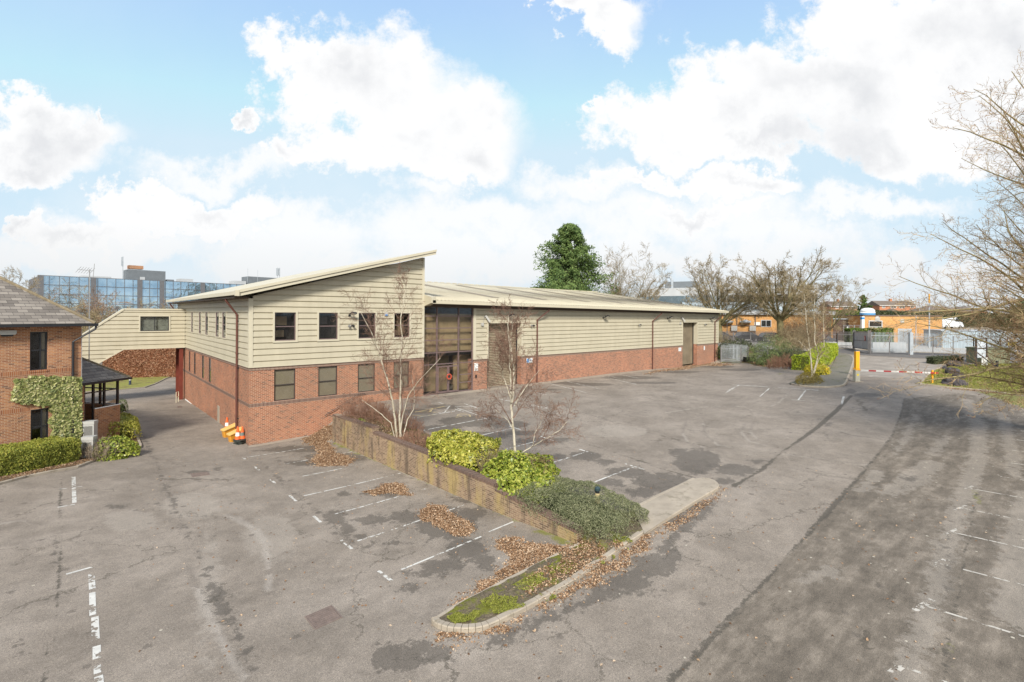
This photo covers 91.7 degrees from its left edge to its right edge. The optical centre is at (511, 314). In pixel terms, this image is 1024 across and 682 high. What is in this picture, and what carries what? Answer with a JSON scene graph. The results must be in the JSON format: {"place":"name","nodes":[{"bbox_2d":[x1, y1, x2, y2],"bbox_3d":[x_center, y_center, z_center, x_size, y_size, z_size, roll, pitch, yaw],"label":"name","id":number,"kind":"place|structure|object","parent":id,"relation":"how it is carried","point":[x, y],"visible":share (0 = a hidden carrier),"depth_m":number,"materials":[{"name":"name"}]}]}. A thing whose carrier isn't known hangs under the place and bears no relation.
{"place":"outdoors","nodes":[
{"label":"outdoors","id":0,"kind":"place"},
{"bbox_2d":[85,376,170,390],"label":"lawn","id":1,"kind":"structure","parent":0,"point":[139,382],"depth_m":58.03,"materials":[{"name":"green plant"}]},
{"bbox_2d":[102,348,175,377],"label":"beech hedge","id":2,"kind":"object","parent":1,"relation":"on","point":[136,363],"visible":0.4,"depth_m":64.18,"materials":[{"name":"brown plant"}]},
{"bbox_2d":[0,327,1023,681],"bbox_3d":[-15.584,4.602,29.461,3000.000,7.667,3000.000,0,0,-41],"label":"ground","id":3,"kind":"structure","parent":0,"point":[920,463],"depth_m":15.13,"materials":[{"name":"grey asphalt"}]},
{"bbox_2d":[1,267,61,304],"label":"bare tree","id":4,"kind":"object","parent":3,"relation":"on","point":[26,281],"visible":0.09,"depth_m":74.94,"materials":[{"name":"brown plant"}]},
{"bbox_2d":[0,276,98,448],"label":"brick house","id":5,"kind":"structure","parent":3,"relation":"on","point":[46,340],"depth_m":24.67,"materials":[{"name":"brown brick"}]},
{"bbox_2d":[30,332,46,369],"bbox_3d":[-23.898,1.800,24.832,1.026,1.905,0.672,0,0,28],"label":"window","id":6,"kind":"structure","parent":5,"relation":"in","point":[38,340],"depth_m":24.87,"materials":[{"name":"black glass"}]},
{"bbox_2d":[31,408,47,440],"bbox_3d":[-23.893,5.590,24.879,1.026,1.844,0.693,0,0,28],"label":"window","id":7,"kind":"structure","parent":5,"relation":"in","point":[39,417],"depth_m":24.92,"materials":[{"name":"black glass"}]},
{"bbox_2d":[10,375,82,441],"bbox_3d":[-23.171,4.853,24.832,0.266,3.792,2.836,0,0,28],"label":"ivy","id":8,"kind":"object","parent":5,"relation":"attached to","point":[53,392],"visible":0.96,"depth_m":25.10,"materials":[{"name":"green plant"}]},
{"bbox_2d":[82,420,97,438],"bbox_3d":[-22.334,6.123,26.300,0.540,1.000,0.400,0,0,-14],"label":"air conditioner","id":9,"kind":"object","parent":5,"relation":"attached to","point":[90,427],"visible":0.71,"depth_m":26.15,"materials":[{"name":"white plastic"}]},
{"bbox_2d":[0,457,100,484],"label":"kerb","id":10,"kind":"structure","parent":3,"relation":"on","point":[42,473],"depth_m":22.28,"materials":[{"name":"concrete"}]},
{"bbox_2d":[29,278,92,313],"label":"tree","id":11,"kind":"object","parent":3,"relation":"on","point":[79,303],"visible":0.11,"depth_m":84.94,"materials":[{"name":"brown plant"}]},
{"bbox_2d":[0,399,138,480],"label":"planting bed","id":12,"kind":"object","parent":3,"relation":"on","point":[134,438],"visible":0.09,"depth_m":23.25,"materials":[{"name":"soil"}]},
{"bbox_2d":[0,435,81,476],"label":"privet hedge","id":13,"kind":"object","parent":12,"relation":"on","point":[32,454],"visible":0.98,"depth_m":22.80,"materials":[{"name":"green plant"}]},
{"bbox_2d":[0,457,95,479],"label":"leaf litter","id":14,"kind":"object","parent":12,"relation":"on","point":[27,472],"visible":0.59,"depth_m":22.58,"materials":[{"name":"plant"}]},
{"bbox_2d":[81,435,97,457],"bbox_3d":[-21.273,6.627,25.000,0.520,1.020,0.400,0,0,-14],"label":"air conditioner","id":15,"kind":"object","parent":12,"relation":"on","point":[91,439],"visible":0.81,"depth_m":24.84,"materials":[{"name":"white plastic"}]},
{"bbox_2d":[91,435,141,461],"bbox_3d":[-20.560,6.882,25.704,1.627,1.288,2.240,0,0,26],"label":"laurel bush","id":16,"kind":"object","parent":12,"relation":"on","point":[132,446],"visible":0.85,"depth_m":25.49,"materials":[{"name":"green plant"}]},
{"bbox_2d":[107,412,142,439],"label":"laurel bush","id":17,"kind":"object","parent":12,"relation":"on","point":[130,421],"visible":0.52,"depth_m":29.34,"materials":[{"name":"green plant"}]},
{"bbox_2d":[60,477,103,681],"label":"parking lines","id":18,"kind":"object","parent":3,"relation":"on","point":[92,600],"visible":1,"depth_m":12.24,"materials":[{"name":"white paint"}]},
{"bbox_2d":[47,285,132,329],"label":"tree","id":19,"kind":"object","parent":3,"relation":"on","point":[96,307],"visible":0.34,"depth_m":81.01,"materials":[{"name":"brown plant"}]},
{"bbox_2d":[78,436,124,460],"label":"bare shrub","id":20,"kind":"object","parent":3,"relation":"on","point":[87,454],"visible":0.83,"depth_m":24.78,"materials":[{"name":"brown plant"}]},
{"bbox_2d":[82,357,131,444],"bbox_3d":[-24.330,4.732,28.214,3.320,5.868,2.925,0,0,10],"label":"glazed porch","id":21,"kind":"object","parent":3,"relation":"on","point":[103,412],"visible":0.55,"depth_m":28.15,"materials":[{"name":"brick"}]},
{"bbox_2d":[82,308,184,399],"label":"link bridge","id":22,"kind":"structure","parent":3,"relation":"on","point":[125,329],"depth_m":44.66,"materials":[{"name":"beige metal"}]},
{"bbox_2d":[140,316,168,330],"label":"window","id":23,"kind":"structure","parent":22,"relation":"in","point":[147,323],"depth_m":45.56,"materials":[{"name":"grey glass"}]},
{"bbox_2d":[29,256,279,329],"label":"glass office","id":24,"kind":"structure","parent":3,"relation":"on","point":[137,286],"depth_m":123.11,"materials":[{"name":"blue glass"}]},
{"bbox_2d":[248,435,308,447],"bbox_3d":[-14.187,7.731,30.273,3.600,0.068,0.600,0,0,-41],"label":"apron","id":25,"kind":"object","parent":3,"relation":"on","point":[274,442],"visible":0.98,"depth_m":30.20,"materials":[{"name":"concrete"}]},
{"bbox_2d":[304,605,341,628],"bbox_3d":[-4.659,7.487,12.286,0.712,0.088,0.788,0,0,-41],"label":"manhole cover","id":26,"kind":"object","parent":3,"relation":"on","point":[323,617],"visible":1,"depth_m":12.25,"materials":[{"name":"metal"}]},
{"bbox_2d":[127,444,527,673],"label":"scattered leaves","id":27,"kind":"object","parent":3,"relation":"on","point":[279,547],"visible":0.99,"depth_m":16.22,"materials":[{"name":"brown plant"}]},
{"bbox_2d":[299,424,358,466],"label":"leaf litter","id":28,"kind":"object","parent":3,"relation":"on","point":[335,458],"visible":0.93,"depth_m":27.59,"materials":[{"name":"brown plant"}]},
{"bbox_2d":[332,395,392,443],"bbox_3d":[-8.983,6.181,29.966,3.474,2.994,4.096,0,0,-41],"label":"bramble","id":29,"kind":"object","parent":3,"relation":"on","point":[351,409],"visible":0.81,"depth_m":29.45,"materials":[{"name":"brown plant"}]},
{"bbox_2d":[244,448,512,580],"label":"parking lines","id":30,"kind":"object","parent":3,"relation":"on","point":[348,546],"visible":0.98,"depth_m":17.75,"materials":[{"name":"white paint"}]},
{"bbox_2d":[349,412,425,447],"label":"leaf litter","id":31,"kind":"object","parent":3,"relation":"on","point":[383,429],"visible":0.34,"depth_m":27.29,"materials":[{"name":"brown plant"}]},
{"bbox_2d":[363,482,415,496],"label":"leaf litter","id":32,"kind":"object","parent":3,"relation":"on","point":[394,488],"visible":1,"depth_m":21.25,"materials":[{"name":"brown plant"}]},
{"bbox_2d":[377,407,423,433],"bbox_3d":[-6.272,5.889,27.949,2.223,1.020,4.864,0,0,-41],"label":"bramble","id":33,"kind":"object","parent":3,"relation":"on","point":[413,421],"visible":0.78,"depth_m":27.67,"materials":[{"name":"brown plant"}]},
{"bbox_2d":[333,262,468,436],"bbox_3d":[-5.650,1.781,26.036,6.970,9.392,3.999,0,0,-4],"label":"birch tree","id":34,"kind":"object","parent":3,"relation":"on","point":[395,378],"visible":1,"depth_m":25.89,"materials":[{"name":"brown plant"}]},
{"bbox_2d":[395,429,447,456],"bbox_3d":[-4.370,6.383,24.424,2.185,1.274,4.677,0,0,-41],"label":"bramble","id":35,"kind":"object","parent":3,"relation":"on","point":[407,436],"visible":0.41,"depth_m":24.91,"materials":[{"name":"brown plant"}]},
{"bbox_2d":[166,250,728,444],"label":"industrial building","id":36,"kind":"structure","parent":3,"relation":"on","point":[267,361],"depth_m":36.99,"materials":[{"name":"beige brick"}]},
{"bbox_2d":[274,369,294,400],"bbox_3d":[-14.146,4.347,30.865,1.250,1.920,0.096,0,0,-41],"label":"window","id":37,"kind":"structure","parent":36,"relation":"in","point":[284,379],"depth_m":30.90,"materials":[{"name":"brown metal"}]},
{"bbox_2d":[275,312,295,340],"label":"window","id":38,"kind":"structure","parent":36,"relation":"in","point":[285,322],"depth_m":31.57,"materials":[{"name":"black glass"}]},
{"bbox_2d":[318,366,336,396],"bbox_3d":[-12.132,4.358,32.625,1.250,1.920,0.096,0,0,-41],"label":"window","id":39,"kind":"structure","parent":36,"relation":"in","point":[327,376],"depth_m":32.66,"materials":[{"name":"brown metal"}]},
{"bbox_2d":[319,313,337,339],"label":"window","id":40,"kind":"structure","parent":36,"relation":"in","point":[327,328],"depth_m":33.48,"materials":[{"name":"black glass"}]},
{"bbox_2d":[358,363,374,391],"bbox_3d":[-10.114,4.370,34.388,1.250,1.920,0.096,0,0,-41],"label":"window","id":41,"kind":"structure","parent":36,"relation":"in","point":[364,388],"depth_m":34.40,"materials":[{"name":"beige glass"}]},
{"bbox_2d":[359,313,374,338],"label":"window","id":42,"kind":"structure","parent":36,"relation":"in","point":[363,324],"depth_m":35.27,"materials":[{"name":"black glass"}]},
{"bbox_2d":[394,313,408,336],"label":"window","id":43,"kind":"structure","parent":36,"relation":"in","point":[396,326],"depth_m":36.78,"materials":[{"name":"black glass"}]},
{"bbox_2d":[394,361,408,388],"bbox_3d":[-8.096,4.382,36.152,1.250,1.920,0.096,0,0,-41],"label":"window","id":44,"kind":"structure","parent":36,"relation":"in","point":[406,362],"depth_m":36.32,"materials":[{"name":"grey glass"}]},
{"bbox_2d":[437,365,457,393],"bbox_3d":[-4.934,5.026,38.684,1.920,2.090,0.208,0,0,-41],"label":"entrance door","id":45,"kind":"structure","parent":36,"relation":"in","point":[438,367],"depth_m":38.69,"materials":[{"name":"brown metal"}]},
{"bbox_2d":[417,503,477,537],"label":"leaf litter","id":46,"kind":"object","parent":3,"relation":"on","point":[427,513],"visible":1,"depth_m":17.95,"materials":[{"name":"brown plant"}]},
{"bbox_2d":[332,413,583,542],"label":"retaining wall","id":47,"kind":"structure","parent":3,"relation":"on","point":[369,440],"depth_m":21.38,"materials":[{"name":"brick"}]},
{"bbox_2d":[426,428,501,471],"bbox_3d":[-2.351,5.985,22.515,2.943,1.786,4.026,0,0,-41],"label":"laurel shrub","id":48,"kind":"object","parent":3,"relation":"on","point":[463,447],"visible":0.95,"depth_m":21.65,"materials":[{"name":"green plant"}]},
{"bbox_2d":[474,444,511,475],"bbox_3d":[-0.710,6.155,21.031,2.098,1.340,2.148,0,0,5],"label":"bare shrub","id":49,"kind":"object","parent":3,"relation":"on","point":[482,464],"visible":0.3,"depth_m":20.92,"materials":[{"name":"brown plant"}]},
{"bbox_2d":[437,542,578,616],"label":"kerb","id":50,"kind":"structure","parent":3,"relation":"on","point":[453,606],"depth_m":13.45,"materials":[{"name":"concrete"}]},
{"bbox_2d":[447,535,573,605],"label":"leaf litter","id":51,"kind":"object","parent":3,"relation":"on","point":[533,547],"visible":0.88,"depth_m":14.99,"materials":[{"name":"brown plant"}]},
{"bbox_2d":[480,448,568,502],"bbox_3d":[0.576,6.158,19.483,3.056,1.834,3.491,0,0,-41],"label":"laurel shrub","id":52,"kind":"object","parent":3,"relation":"on","point":[519,472],"visible":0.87,"depth_m":19.03,"materials":[{"name":"green plant"}]},
{"bbox_2d":[470,295,583,472],"bbox_3d":[0.547,2.683,19.734,4.735,7.155,3.513,0,0,7],"label":"birch tree","id":53,"kind":"object","parent":3,"relation":"on","point":[511,392],"visible":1,"depth_m":19.67,"materials":[{"name":"brown plant"}]},
{"bbox_2d":[422,532,657,654],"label":"leaf litter","id":54,"kind":"object","parent":3,"relation":"on","point":[582,583],"visible":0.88,"depth_m":13.26,"materials":[{"name":"brown plant"}]},
{"bbox_2d":[439,512,642,629],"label":"verge","id":55,"kind":"structure","parent":3,"relation":"on","point":[467,606],"depth_m":13.32,"materials":[{"name":"green plant"}]},
{"bbox_2d":[446,531,632,623],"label":"moss tufts","id":56,"kind":"object","parent":55,"relation":"on","point":[453,618],"visible":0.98,"depth_m":12.53,"materials":[{"name":"green plant"}]},
{"bbox_2d":[505,534,639,598],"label":"leaf litter","id":57,"kind":"object","parent":55,"relation":"on","point":[579,556],"visible":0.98,"depth_m":14.30,"materials":[{"name":"brown plant"}]},
{"bbox_2d":[418,360,724,398],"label":"apron","id":58,"kind":"object","parent":3,"relation":"on","point":[531,384],"visible":0.9,"depth_m":45.48,"materials":[{"name":"concrete"}]},
{"bbox_2d":[527,223,618,305],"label":"conifer","id":59,"kind":"object","parent":3,"relation":"on","point":[567,266],"visible":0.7,"depth_m":87.64,"materials":[{"name":"green plant"}]},
{"bbox_2d":[431,486,717,632],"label":"kerb","id":60,"kind":"structure","parent":3,"relation":"on","point":[443,625],"depth_m":12.73,"materials":[{"name":"concrete"}]},
{"bbox_2d":[514,474,648,542],"bbox_3d":[2.296,6.587,17.439,3.269,1.087,5.043,0,0,-41],"label":"ground cover mound","id":61,"kind":"object","parent":3,"relation":"on","point":[585,511],"visible":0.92,"depth_m":16.68,"materials":[{"name":"green plant"}]},
{"bbox_2d":[592,242,672,300],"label":"bare tree","id":62,"kind":"object","parent":3,"relation":"on","point":[644,294],"visible":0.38,"depth_m":92.09,"materials":[{"name":"brown plant"}]},
{"bbox_2d":[431,368,844,427],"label":"parking lines","id":63,"kind":"object","parent":3,"relation":"on","point":[843,397],"visible":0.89,"depth_m":37.11,"materials":[{"name":"white paint"}]},
{"bbox_2d":[641,362,711,374],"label":"leaf litter","id":64,"kind":"object","parent":3,"relation":"on","point":[681,368],"visible":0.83,"depth_m":58.90,"materials":[{"name":"brown plant"}]},
{"bbox_2d":[654,487,726,538],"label":"leaf litter","id":65,"kind":"object","parent":3,"relation":"on","point":[681,519],"visible":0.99,"depth_m":16.90,"materials":[{"name":"brown plant"}]},
{"bbox_2d":[409,470,986,681],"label":"scattered leaves","id":66,"kind":"object","parent":3,"relation":"on","point":[534,630],"visible":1,"depth_m":11.60,"materials":[{"name":"brown plant"}]},
{"bbox_2d":[676,253,770,340],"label":"bare tree","id":67,"kind":"object","parent":3,"relation":"on","point":[724,292],"visible":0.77,"depth_m":76.87,"materials":[{"name":"brown plant"}]},
{"bbox_2d":[642,275,819,310],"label":"works office","id":68,"kind":"structure","parent":3,"relation":"on","point":[671,294],"depth_m":115.72,"materials":[{"name":"white mirror"}]},
{"bbox_2d":[720,345,741,362],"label":"palisade fence","id":69,"kind":"object","parent":3,"relation":"on","point":[731,348],"visible":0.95,"depth_m":65.08,"materials":[{"name":"metal"}]},
{"bbox_2d":[713,337,753,357],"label":"ivy bank","id":70,"kind":"structure","parent":3,"relation":"on","point":[726,355],"depth_m":68.42,"materials":[{"name":"green plant"}]},
{"bbox_2d":[746,331,797,363],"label":"juniper bush","id":71,"kind":"object","parent":3,"relation":"on","point":[772,351],"visible":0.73,"depth_m":60.71,"materials":[{"name":"green plant"}]},
{"bbox_2d":[722,311,835,337],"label":"brick annexe","id":72,"kind":"structure","parent":3,"relation":"on","point":[756,324],"depth_m":88.47,"materials":[{"name":"orange brick"}]},
{"bbox_2d":[764,353,796,368],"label":"bare shrub","id":73,"kind":"object","parent":3,"relation":"on","point":[779,362],"visible":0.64,"depth_m":56.07,"materials":[{"name":"brown plant"}]},
{"bbox_2d":[725,331,852,347],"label":"palisade fence","id":74,"kind":"object","parent":3,"relation":"on","point":[741,335],"visible":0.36,"depth_m":72.62,"materials":[{"name":"metal"}]},
{"bbox_2d":[730,245,849,346],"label":"bare tree","id":75,"kind":"object","parent":3,"relation":"on","point":[778,316],"visible":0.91,"depth_m":69.49,"materials":[{"name":"brown plant"}]},
{"bbox_2d":[763,321,817,352],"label":"thicket","id":76,"kind":"object","parent":3,"relation":"on","point":[791,335],"visible":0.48,"depth_m":68.79,"materials":[{"name":"brown plant"}]},
{"bbox_2d":[779,345,805,363],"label":"evergreen bush","id":77,"kind":"object","parent":3,"relation":"on","point":[788,352],"visible":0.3,"depth_m":57.52,"materials":[{"name":"green plant"}]},
{"bbox_2d":[764,315,834,347],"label":"thicket","id":78,"kind":"object","parent":3,"relation":"on","point":[820,327],"visible":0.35,"depth_m":71.44,"materials":[{"name":"brown plant"}]},
{"bbox_2d":[775,281,836,375],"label":"birch tree","id":79,"kind":"object","parent":3,"relation":"on","point":[803,342],"visible":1,"depth_m":47.47,"materials":[{"name":"brown plant"}]},
{"bbox_2d":[791,342,838,370],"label":"golden hedge","id":80,"kind":"object","parent":3,"relation":"on","point":[799,361],"visible":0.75,"depth_m":53.44,"materials":[{"name":"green plant"}]},
{"bbox_2d":[803,362,831,375],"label":"golden shrub","id":81,"kind":"object","parent":3,"relation":"on","point":[818,370],"visible":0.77,"depth_m":48.25,"materials":[{"name":"yellow plant"}]},
{"bbox_2d":[791,352,853,387],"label":"kerb","id":82,"kind":"structure","parent":3,"relation":"on","point":[847,378],"depth_m":41.97,"materials":[{"name":"concrete"}]},
{"bbox_2d":[787,275,869,336],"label":"bare tree","id":83,"kind":"object","parent":3,"relation":"on","point":[820,310],"visible":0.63,"depth_m":81.17,"materials":[{"name":"brown plant"}]},
{"bbox_2d":[823,299,856,310],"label":"semi detached house","id":84,"kind":"structure","parent":3,"relation":"on","point":[837,305],"depth_m":176.06,"materials":[{"name":"orange brick"}]},
{"bbox_2d":[833,318,848,340],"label":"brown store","id":85,"kind":"structure","parent":3,"relation":"on","point":[839,326],"depth_m":89.80,"materials":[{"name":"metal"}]},
{"bbox_2d":[853,330,870,353],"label":"solid gates","id":86,"kind":"object","parent":3,"relation":"on","point":[861,339],"visible":0.95,"depth_m":65.91,"materials":[{"name":"metal"}]},
{"bbox_2d":[868,327,893,341],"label":"clipped hedge","id":87,"kind":"object","parent":3,"relation":"on","point":[881,331],"visible":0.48,"depth_m":76.09,"materials":[{"name":"green plant"}]},
{"bbox_2d":[871,342,905,352],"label":"white low wall","id":88,"kind":"structure","parent":3,"relation":"on","point":[893,346],"depth_m":64.50,"materials":[{"name":"white metal"}]},
{"bbox_2d":[837,315,941,343],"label":"buff brick shed","id":89,"kind":"structure","parent":3,"relation":"on","point":[883,320],"depth_m":83.12,"materials":[{"name":"orange brick"}]},
{"bbox_2d":[866,299,915,310],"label":"semi detached house","id":90,"kind":"structure","parent":3,"relation":"on","point":[879,305],"depth_m":178.50,"materials":[{"name":"orange brick"}]},
{"bbox_2d":[850,368,938,381],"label":"barrier","id":91,"kind":"object","parent":3,"relation":"on","point":[856,374],"visible":0.94,"depth_m":43.27,"materials":[{"name":"metal"}]},
{"bbox_2d":[874,309,1009,326],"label":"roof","id":92,"kind":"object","parent":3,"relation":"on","point":[884,312],"visible":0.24,"depth_m":124.71,"materials":[{"name":"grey metal"}]},
{"bbox_2d":[926,355,963,363],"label":"hedge","id":93,"kind":"object","parent":3,"relation":"on","point":[937,359],"visible":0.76,"depth_m":53.02,"materials":[{"name":"green plant"}]},
{"bbox_2d":[868,45,1023,418],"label":"overhanging tree","id":94,"kind":"object","parent":3,"relation":"on","point":[1014,346],"visible":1,"depth_m":24.15,"materials":[{"name":"brown plant"}]},
{"bbox_2d":[887,440,1023,681],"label":"parking lines","id":95,"kind":"object","parent":3,"relation":"on","point":[900,668],"visible":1,"depth_m":11.72,"materials":[{"name":"paint"}]},
{"bbox_2d":[913,333,1022,355],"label":"palisade fence","id":96,"kind":"object","parent":3,"relation":"on","point":[933,343],"visible":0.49,"depth_m":61.29,"materials":[{"name":"metal"}]},
{"bbox_2d":[943,327,1000,329],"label":"yard","id":97,"kind":"structure","parent":3,"relation":"on","point":[969,328],"depth_m":95.31,"materials":[{"name":"concrete"}]},
{"bbox_2d":[942,317,963,327],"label":"parked van","id":98,"kind":"object","parent":97,"relation":"on","point":[952,324],"visible":0.52,"depth_m":95.16,"materials":[{"name":"paint"}]},
{"bbox_2d":[921,329,1023,347],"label":"pale blue shed","id":99,"kind":"structure","parent":3,"relation":"on","point":[936,331],"depth_m":73.39,"materials":[{"name":"metal"}]},
{"bbox_2d":[0,0,1023,312],"label":"sky","id":100,"kind":"structure","parent":0,"point":[206,141],"materials":[{"name":"blue"}]},
{"bbox_2d":[635,478,713,533],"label":"concrete island","id":101,"kind":"structure","parent":0,"point":[664,505],"depth_m":18.06,"materials":[{"name":"grey concrete"}]},
{"bbox_2d":[790,353,852,385],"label":"pavement","id":102,"kind":"structure","parent":0,"point":[838,374],"depth_m":48.28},
{"bbox_2d":[795,371,824,384],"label":"olive shrub","id":103,"kind":"object","parent":102,"relation":"on","point":[809,379],"visible":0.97,"depth_m":42.74,"materials":[{"name":"green plant"}]},
{"bbox_2d":[851,355,941,378],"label":"driveway","id":104,"kind":"structure","parent":0,"point":[876,363],"depth_m":51.72,"materials":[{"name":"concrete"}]},
{"bbox_2d":[838,348,1023,362],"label":"road","id":105,"kind":"structure","parent":0,"point":[914,355],"depth_m":62.12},
{"bbox_2d":[870,332,908,353],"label":"palisade fence","id":106,"kind":"object","parent":105,"relation":"on","point":[880,348],"visible":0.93,"depth_m":61.72,"materials":[{"name":"metal"}]},
{"bbox_2d":[922,364,1023,392],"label":"lawn","id":107,"kind":"structure","parent":0,"point":[980,388],"depth_m":41.66,"materials":[{"name":"green plant"}]},
{"bbox_2d":[941,378,967,385],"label":"boulder","id":108,"kind":"object","parent":107,"relation":"on","point":[954,383],"visible":0.59,"depth_m":40.64,"materials":[{"name":"grey stone"}]},
{"bbox_2d":[975,338,995,366],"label":"signboard frame","id":109,"kind":"object","parent":107,"relation":"on","point":[979,350],"visible":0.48,"depth_m":50.54,"materials":[{"name":"white metal"}]},
{"bbox_2d":[965,347,1009,363],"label":"substation box","id":110,"kind":"object","parent":107,"relation":"on","point":[971,352],"visible":0.3,"depth_m":51.83,"materials":[{"name":"green paint"}]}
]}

